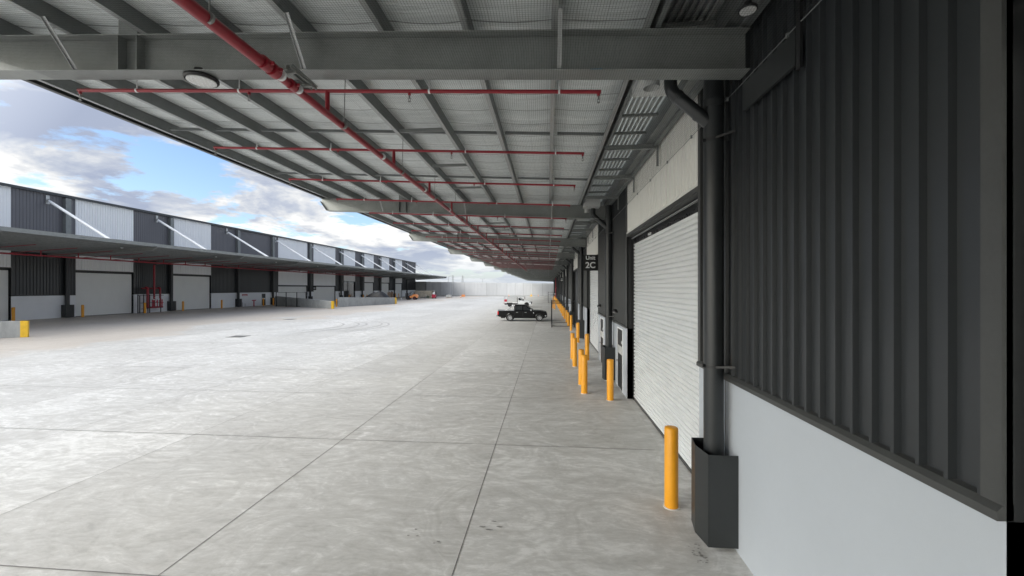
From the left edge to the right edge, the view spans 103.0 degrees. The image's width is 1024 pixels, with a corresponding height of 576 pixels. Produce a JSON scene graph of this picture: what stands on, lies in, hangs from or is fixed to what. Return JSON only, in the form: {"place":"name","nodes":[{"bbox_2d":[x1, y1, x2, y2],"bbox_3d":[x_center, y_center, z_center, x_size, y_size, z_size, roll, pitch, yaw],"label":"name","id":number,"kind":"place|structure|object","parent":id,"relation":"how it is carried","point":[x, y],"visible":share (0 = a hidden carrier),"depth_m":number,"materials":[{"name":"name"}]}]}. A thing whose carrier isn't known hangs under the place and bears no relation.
{"place":"outdoors","nodes":[
{"label":"outdoors","id":0,"kind":"place"},
{"bbox_2d":[0,182,415,320],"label":"warehouse","id":1,"kind":"structure","parent":0,"point":[32,287],"depth_m":57.42,"materials":[{"name":"grey paint"}]},
{"bbox_2d":[0,268,9,320],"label":"roller door","id":2,"kind":"structure","parent":1,"relation":"in","point":[4,272],"depth_m":43.13,"materials":[{"name":"white paint"}]},
{"bbox_2d":[61,258,73,316],"bbox_3d":[-52.560,-0.110,48.282,0.816,7.180,0.852,0,0,5],"label":"downpipe","id":3,"kind":"object","parent":1,"relation":"attached to","point":[67,309],"visible":0.83,"depth_m":48.11,"materials":[{"name":"black metal"}]},
{"bbox_2d":[75,271,131,316],"bbox_3d":[-52.825,0.700,52.848,0.150,5.600,6.950,0,0,5],"label":"roller door","id":4,"kind":"structure","parent":1,"relation":"in","point":[100,293],"depth_m":52.67,"materials":[{"name":"white paint"}]},
{"bbox_2d":[167,264,175,310],"bbox_3d":[-51.388,-0.110,61.631,0.816,7.180,0.852,0,0,5],"label":"downpipe","id":5,"kind":"object","parent":1,"relation":"attached to","point":[171,304],"visible":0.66,"depth_m":61.45,"materials":[{"name":"metal"}]},
{"bbox_2d":[173,274,209,310],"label":"roller door","id":6,"kind":"structure","parent":1,"relation":"in","point":[194,290],"depth_m":65.69,"materials":[{"name":"white paint"}]},
{"bbox_2d":[0,195,446,279],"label":"loading canopy","id":7,"kind":"object","parent":1,"relation":"attached to","point":[41,240],"visible":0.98,"depth_m":51.43,"materials":[{"name":"silver metal"}]},
{"bbox_2d":[0,244,381,277],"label":"sprinkler pipework","id":8,"kind":"object","parent":7,"relation":"hanging from","point":[110,259],"visible":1,"depth_m":53.18,"materials":[{"name":"red paint"}]},
{"bbox_2d":[235,269,241,306],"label":"downpipe","id":9,"kind":"object","parent":1,"relation":"attached to","point":[238,301],"visible":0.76,"depth_m":74.83,"materials":[{"name":"metal"}]},
{"bbox_2d":[261,293,265,305],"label":"personnel door","id":10,"kind":"structure","parent":1,"relation":"in","point":[263,295],"depth_m":82.00,"materials":[{"name":"black paint"}]},
{"bbox_2d":[270,271,274,304],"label":"downpipe","id":11,"kind":"object","parent":1,"relation":"attached to","point":[271,301],"visible":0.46,"depth_m":84.25,"materials":[{"name":"metal"}]},
{"bbox_2d":[278,285,306,298],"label":"roller door","id":12,"kind":"structure","parent":1,"relation":"in","point":[281,288],"depth_m":92.04,"materials":[{"name":"white paint"}]},
{"bbox_2d":[308,273,312,298],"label":"downpipe","id":13,"kind":"object","parent":1,"relation":"attached to","point":[310,297],"visible":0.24,"depth_m":97.53,"materials":[{"name":"metal"}]},
{"bbox_2d":[314,286,334,300],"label":"roller door","id":14,"kind":"structure","parent":1,"relation":"in","point":[327,293],"depth_m":105.27,"materials":[{"name":"white paint"}]},
{"bbox_2d":[340,275,342,296],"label":"downpipe","id":15,"kind":"object","parent":1,"relation":"attached to","point":[341,295],"visible":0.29,"depth_m":112.19,"materials":[{"name":"metal"}]},
{"bbox_2d":[364,282,372,296],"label":"roller door","id":16,"kind":"structure","parent":1,"relation":"in","point":[368,286],"depth_m":130.22,"materials":[{"name":"white paint"}]},
{"bbox_2d":[382,283,388,295],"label":"roller door","id":17,"kind":"structure","parent":1,"relation":"in","point":[385,286],"depth_m":144.23,"materials":[{"name":"white paint"}]},
{"bbox_2d":[395,283,401,296],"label":"roller door","id":18,"kind":"structure","parent":1,"relation":"in","point":[398,286],"depth_m":156.79,"materials":[{"name":"white paint"}]},
{"bbox_2d":[0,80,553,282],"label":"sky","id":19,"kind":"structure","parent":0,"point":[50,141],"materials":[{"name":"blue"}]},
{"bbox_2d":[0,296,753,575],"bbox_3d":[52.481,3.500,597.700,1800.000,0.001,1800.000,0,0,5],"label":"ground","id":20,"kind":"structure","parent":0,"point":[363,502],"depth_m":8.72,"materials":[{"name":"concrete"}]},
{"bbox_2d":[11,307,14,320],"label":"bollard","id":21,"kind":"object","parent":20,"relation":"on","point":[12,313],"visible":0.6,"depth_m":42.76,"materials":[{"name":"yellow metal"}]},
{"bbox_2d":[0,321,28,337],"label":"ramp wall","id":22,"kind":"structure","parent":20,"relation":"on","point":[12,329],"depth_m":28.72,"materials":[{"name":"grey concrete"}]},
{"bbox_2d":[81,305,83,316],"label":"bollard","id":23,"kind":"object","parent":20,"relation":"on","point":[82,310],"visible":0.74,"depth_m":48.80,"materials":[{"name":"yellow metal"}]},
{"bbox_2d":[137,265,163,313],"bbox_3d":[-51.302,0.100,57.714,0.668,6.800,3.790,0,0,5],"label":"fire valve set","id":24,"kind":"object","parent":20,"relation":"on","point":[153,302],"visible":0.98,"depth_m":58.06,"materials":[{"name":"red paint"}]},
{"bbox_2d":[230,335,245,337],"bbox_3d":[-19.709,3.491,29.336,1.100,0.015,1.100,0,0,2],"label":"drain grate","id":25,"kind":"object","parent":20,"relation":"on","point":[238,336],"visible":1,"depth_m":29.30,"materials":[{"name":"metal"}]},
{"bbox_2d":[276,292,305,306],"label":"fence","id":26,"kind":"object","parent":20,"relation":"on","point":[286,296],"visible":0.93,"depth_m":76.63,"materials":[{"name":"grey metal"}]},
{"bbox_2d":[275,296,333,308],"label":"ramp wall","id":27,"kind":"structure","parent":20,"relation":"on","point":[303,302],"depth_m":74.44,"materials":[{"name":"grey concrete"}]},
{"bbox_2d":[289,321,359,332],"bbox_3d":[-16.506,3.489,37.192,4.512,0.001,11.470,0,0,-2],"label":"tyre mark","id":28,"kind":"object","parent":20,"relation":"on","point":[337,326],"visible":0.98,"depth_m":36.46,"materials":[{"name":"grey rubber"}]},
{"bbox_2d":[330,321,389,332],"bbox_3d":[-13.830,3.489,37.497,4.660,0.001,11.591,0,0,-4],"label":"tyre mark","id":29,"kind":"object","parent":20,"relation":"on","point":[368,327],"visible":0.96,"depth_m":36.93,"materials":[{"name":"grey rubber"}]},
{"bbox_2d":[338,297,396,306],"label":"ramp wall","id":30,"kind":"structure","parent":20,"relation":"on","point":[352,301],"depth_m":80.65,"materials":[{"name":"grey concrete"}]},
{"bbox_2d":[366,291,389,297],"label":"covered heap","id":31,"kind":"object","parent":20,"relation":"on","point":[379,294],"visible":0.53,"depth_m":90.64,"materials":[{"name":"grey"}]},
{"bbox_2d":[402,291,418,299],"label":"forklift","id":32,"kind":"object","parent":20,"relation":"on","point":[414,296],"visible":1,"depth_m":120.73,"materials":[{"name":"orange paint"}]},
{"bbox_2d":[416,282,425,290],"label":"boundary wall","id":33,"kind":"structure","parent":20,"relation":"on","point":[420,286],"depth_m":176.42,"materials":[{"name":"grey concrete"}]},
{"bbox_2d":[415,291,434,297],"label":"shipping container","id":34,"kind":"object","parent":20,"relation":"on","point":[424,293],"visible":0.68,"depth_m":138.03,"materials":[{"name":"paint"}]},
{"bbox_2d":[504,296,531,306],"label":"parked ute","id":35,"kind":"object","parent":20,"relation":"on","point":[510,300],"visible":0.94,"depth_m":75.81,"materials":[{"name":"white paint"}]},
{"bbox_2d":[496,304,546,320],"bbox_3d":[1.080,2.595,43.623,5.400,1.805,2.280,0,0,5],"label":"parked ute","id":36,"kind":"object","parent":20,"relation":"on","point":[522,311],"visible":1,"depth_m":42.78,"materials":[{"name":"black paint"}]},
{"bbox_2d":[551,300,574,327],"bbox_3d":[4.713,2.335,38.184,2.080,2.330,4.190,0,0,5],"label":"enclosure fence","id":37,"kind":"object","parent":20,"relation":"on","point":[562,303],"visible":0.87,"depth_m":36.19,"materials":[{"name":"black metal"}]},
{"bbox_2d":[567,312,569,325],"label":"bollard","id":38,"kind":"object","parent":20,"relation":"on","point":[568,318],"visible":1,"depth_m":37.24,"materials":[{"name":"yellow metal"}]},
{"bbox_2d":[570,315,571,330],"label":"bollard","id":39,"kind":"object","parent":20,"relation":"on","point":[570,322],"visible":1,"depth_m":33.31,"materials":[{"name":"yellow metal"}]},
{"bbox_2d":[570,333,574,358],"bbox_3d":[2.991,2.859,20.116,0.254,1.282,0.254,0,0,5],"label":"bollard","id":40,"kind":"object","parent":20,"relation":"on","point":[572,335],"visible":0.71,"depth_m":20.04,"materials":[{"name":"metal"}]},
{"bbox_2d":[572,338,577,366],"bbox_3d":[2.800,2.859,18.175,0.254,1.282,0.254,0,0,5],"label":"bollard","id":41,"kind":"object","parent":20,"relation":"on","point":[574,352],"visible":1,"depth_m":18.09,"materials":[{"name":"metal"}]},
{"bbox_2d":[576,323,579,342],"bbox_3d":[4.222,2.859,26.131,0.254,1.282,0.254,0,0,5],"label":"bollard","id":42,"kind":"object","parent":20,"relation":"on","point":[577,330],"visible":0.87,"depth_m":26.03,"materials":[{"name":"metal"}]},
{"bbox_2d":[578,349,583,384],"bbox_3d":[2.510,2.859,14.757,0.254,1.282,0.254,0,0,5],"label":"bollard","id":43,"kind":"object","parent":20,"relation":"on","point":[580,352],"visible":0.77,"depth_m":14.69,"materials":[{"name":"metal"}]},
{"bbox_2d":[581,355,587,393],"bbox_3d":[2.404,2.859,13.542,0.254,1.282,0.254,0,0,5],"label":"bollard","id":44,"kind":"object","parent":20,"relation":"on","point":[584,374],"visible":1,"depth_m":13.45,"materials":[{"name":"metal"}]},
{"bbox_2d":[585,334,588,360],"bbox_3d":[3.642,2.859,19.757,0.254,1.282,0.254,0,0,5],"label":"bollard","id":45,"kind":"object","parent":20,"relation":"on","point":[587,344],"visible":0.73,"depth_m":19.67,"materials":[{"name":"metal"}]},
{"bbox_2d":[606,359,613,400],"bbox_3d":[3.063,2.859,12.711,0.254,1.282,0.254,0,0,5],"label":"bollard","id":46,"kind":"object","parent":20,"relation":"on","point":[610,379],"visible":1,"depth_m":12.62,"materials":[{"name":"metal"}]},
{"bbox_2d":[663,425,679,510],"bbox_3d":[2.550,2.859,6.522,0.254,1.282,0.254,0,0,5],"label":"bollard","id":47,"kind":"object","parent":20,"relation":"on","point":[670,467],"visible":1,"depth_m":6.44,"materials":[{"name":"yellow metal"}]},
{"bbox_2d":[688,544,708,562],"bbox_3d":[2.455,3.489,5.368,0.181,0.001,0.397,0,0,5],"label":"floor stain","id":48,"kind":"object","parent":20,"relation":"on","point":[699,553],"visible":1,"depth_m":5.33,"materials":[{"name":"concrete"}]},
{"bbox_2d":[426,282,553,295],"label":"boundary wall","id":49,"kind":"structure","parent":0,"point":[485,289],"depth_m":176.49,"materials":[{"name":"concrete"}]},
{"bbox_2d":[560,0,1023,575],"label":"warehouse","id":50,"kind":"structure","parent":0,"point":[874,280],"depth_m":3.34,"materials":[{"name":"paint"}]},
{"bbox_2d":[0,0,770,281],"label":"loading canopy","id":51,"kind":"object","parent":50,"relation":"attached to","point":[540,16],"visible":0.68,"depth_m":7.02,"materials":[{"name":"metal"}]},
{"bbox_2d":[183,67,219,87],"bbox_3d":[-4.303,-3.036,5.648,0.410,0.368,0.410,0,0,5],"label":"bay light","id":52,"kind":"object","parent":51,"relation":"hanging from","point":[200,79],"visible":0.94,"depth_m":5.58,"materials":[{"name":"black plastic"}]},
{"bbox_2d":[77,0,600,270],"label":"sprinkler pipework","id":53,"kind":"object","parent":51,"relation":"hanging from","point":[215,25],"visible":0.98,"depth_m":6.16,"materials":[{"name":"red paint"}]},
{"bbox_2d":[738,0,757,15],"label":"bay light","id":54,"kind":"object","parent":51,"relation":"hanging from","point":[750,5],"visible":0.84,"depth_m":4.38,"materials":[{"name":"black plastic"}]},
{"bbox_2d":[0,0,821,279],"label":"bird netting","id":55,"kind":"object","parent":50,"relation":"attached to","point":[536,97],"visible":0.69,"depth_m":5.57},
{"bbox_2d":[557,274,560,302],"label":"downpipe","id":56,"kind":"object","parent":50,"relation":"attached to","point":[559,287],"visible":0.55,"depth_m":79.37,"materials":[{"name":"black metal"}]},
{"bbox_2d":[558,272,562,302],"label":"downpipe","id":57,"kind":"object","parent":50,"relation":"attached to","point":[561,287],"visible":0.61,"depth_m":68.91,"materials":[{"name":"black metal"}]},
{"bbox_2d":[557,265,564,307],"bbox_3d":[7.065,0.050,58.747,1.198,6.900,1.160,0,0,5],"label":"downpipe","id":58,"kind":"object","parent":50,"relation":"attached to","point":[563,270],"visible":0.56,"depth_m":58.46,"materials":[{"name":"grey metal"}]},
{"bbox_2d":[560,260,568,311],"bbox_3d":[6.190,0.050,48.785,1.198,6.900,1.160,0,0,5],"label":"downpipe","id":59,"kind":"object","parent":50,"relation":"attached to","point":[566,306],"visible":0.62,"depth_m":48.49,"materials":[{"name":"black metal"}]},
{"bbox_2d":[563,252,573,324],"bbox_3d":[5.315,0.050,38.824,1.198,6.900,1.160,0,0,5],"label":"downpipe","id":60,"kind":"object","parent":50,"relation":"attached to","point":[571,299],"visible":0.66,"depth_m":38.52,"materials":[{"name":"black metal"}]},
{"bbox_2d":[575,271,577,323],"bbox_3d":[6.032,0.950,37.315,0.050,5.100,6.600,0,0,5],"label":"open doorway","id":61,"kind":"structure","parent":50,"relation":"in","point":[576,273],"depth_m":38.73,"materials":[{"name":"black paint"}]},
{"bbox_2d":[572,238,584,338],"bbox_3d":[4.388,0.050,28.265,1.198,6.900,1.160,0,0,5],"label":"downpipe","id":62,"kind":"object","parent":50,"relation":"attached to","point":[581,321],"visible":0.76,"depth_m":27.98,"materials":[{"name":"black metal"}]},
{"bbox_2d":[583,255,597,270],"bbox_3d":[3.876,-1.250,20.135,0.740,0.780,0.047,0,0,5],"label":"unit sign","id":63,"kind":"object","parent":50,"relation":"attached to","point":[590,262],"visible":1,"depth_m":20.12,"materials":[{"name":"black metal"}]},
{"bbox_2d":[590,271,597,351],"bbox_3d":[4.758,1.058,23.173,0.054,4.876,5.820,0,0,5],"label":"roller door","id":64,"kind":"structure","parent":50,"relation":"in","point":[593,274],"depth_m":23.79,"materials":[{"name":"paint"}]},
{"bbox_2d":[583,199,614,380],"bbox_3d":[3.279,0.050,15.633,1.198,6.900,1.160,0,0,5],"label":"downpipe","id":65,"kind":"object","parent":50,"relation":"attached to","point":[608,350],"visible":0.88,"depth_m":15.34,"materials":[{"name":"metal"}]},
{"bbox_2d":[600,317,603,362],"bbox_3d":[4.158,2.440,18.833,0.050,2.120,1.050,0,0,5],"label":"personnel door","id":66,"kind":"structure","parent":50,"relation":"in","point":[601,319],"depth_m":18.99,"materials":[{"name":"black paint"}]},
{"bbox_2d":[616,326,622,392],"bbox_3d":[3.716,2.440,14.119,0.106,2.120,1.040,0,0,5],"label":"personnel door","id":67,"kind":"structure","parent":50,"relation":"in","point":[619,359],"depth_m":14.03,"materials":[{"name":"black paint"}]},
{"bbox_2d":[631,199,698,472],"bbox_3d":[3.596,0.950,9.798,0.190,5.100,6.150,0,0,5],"label":"roller door","id":68,"kind":"structure","parent":50,"relation":"in","point":[665,255],"depth_m":9.11,"materials":[{"name":"paint"}]},
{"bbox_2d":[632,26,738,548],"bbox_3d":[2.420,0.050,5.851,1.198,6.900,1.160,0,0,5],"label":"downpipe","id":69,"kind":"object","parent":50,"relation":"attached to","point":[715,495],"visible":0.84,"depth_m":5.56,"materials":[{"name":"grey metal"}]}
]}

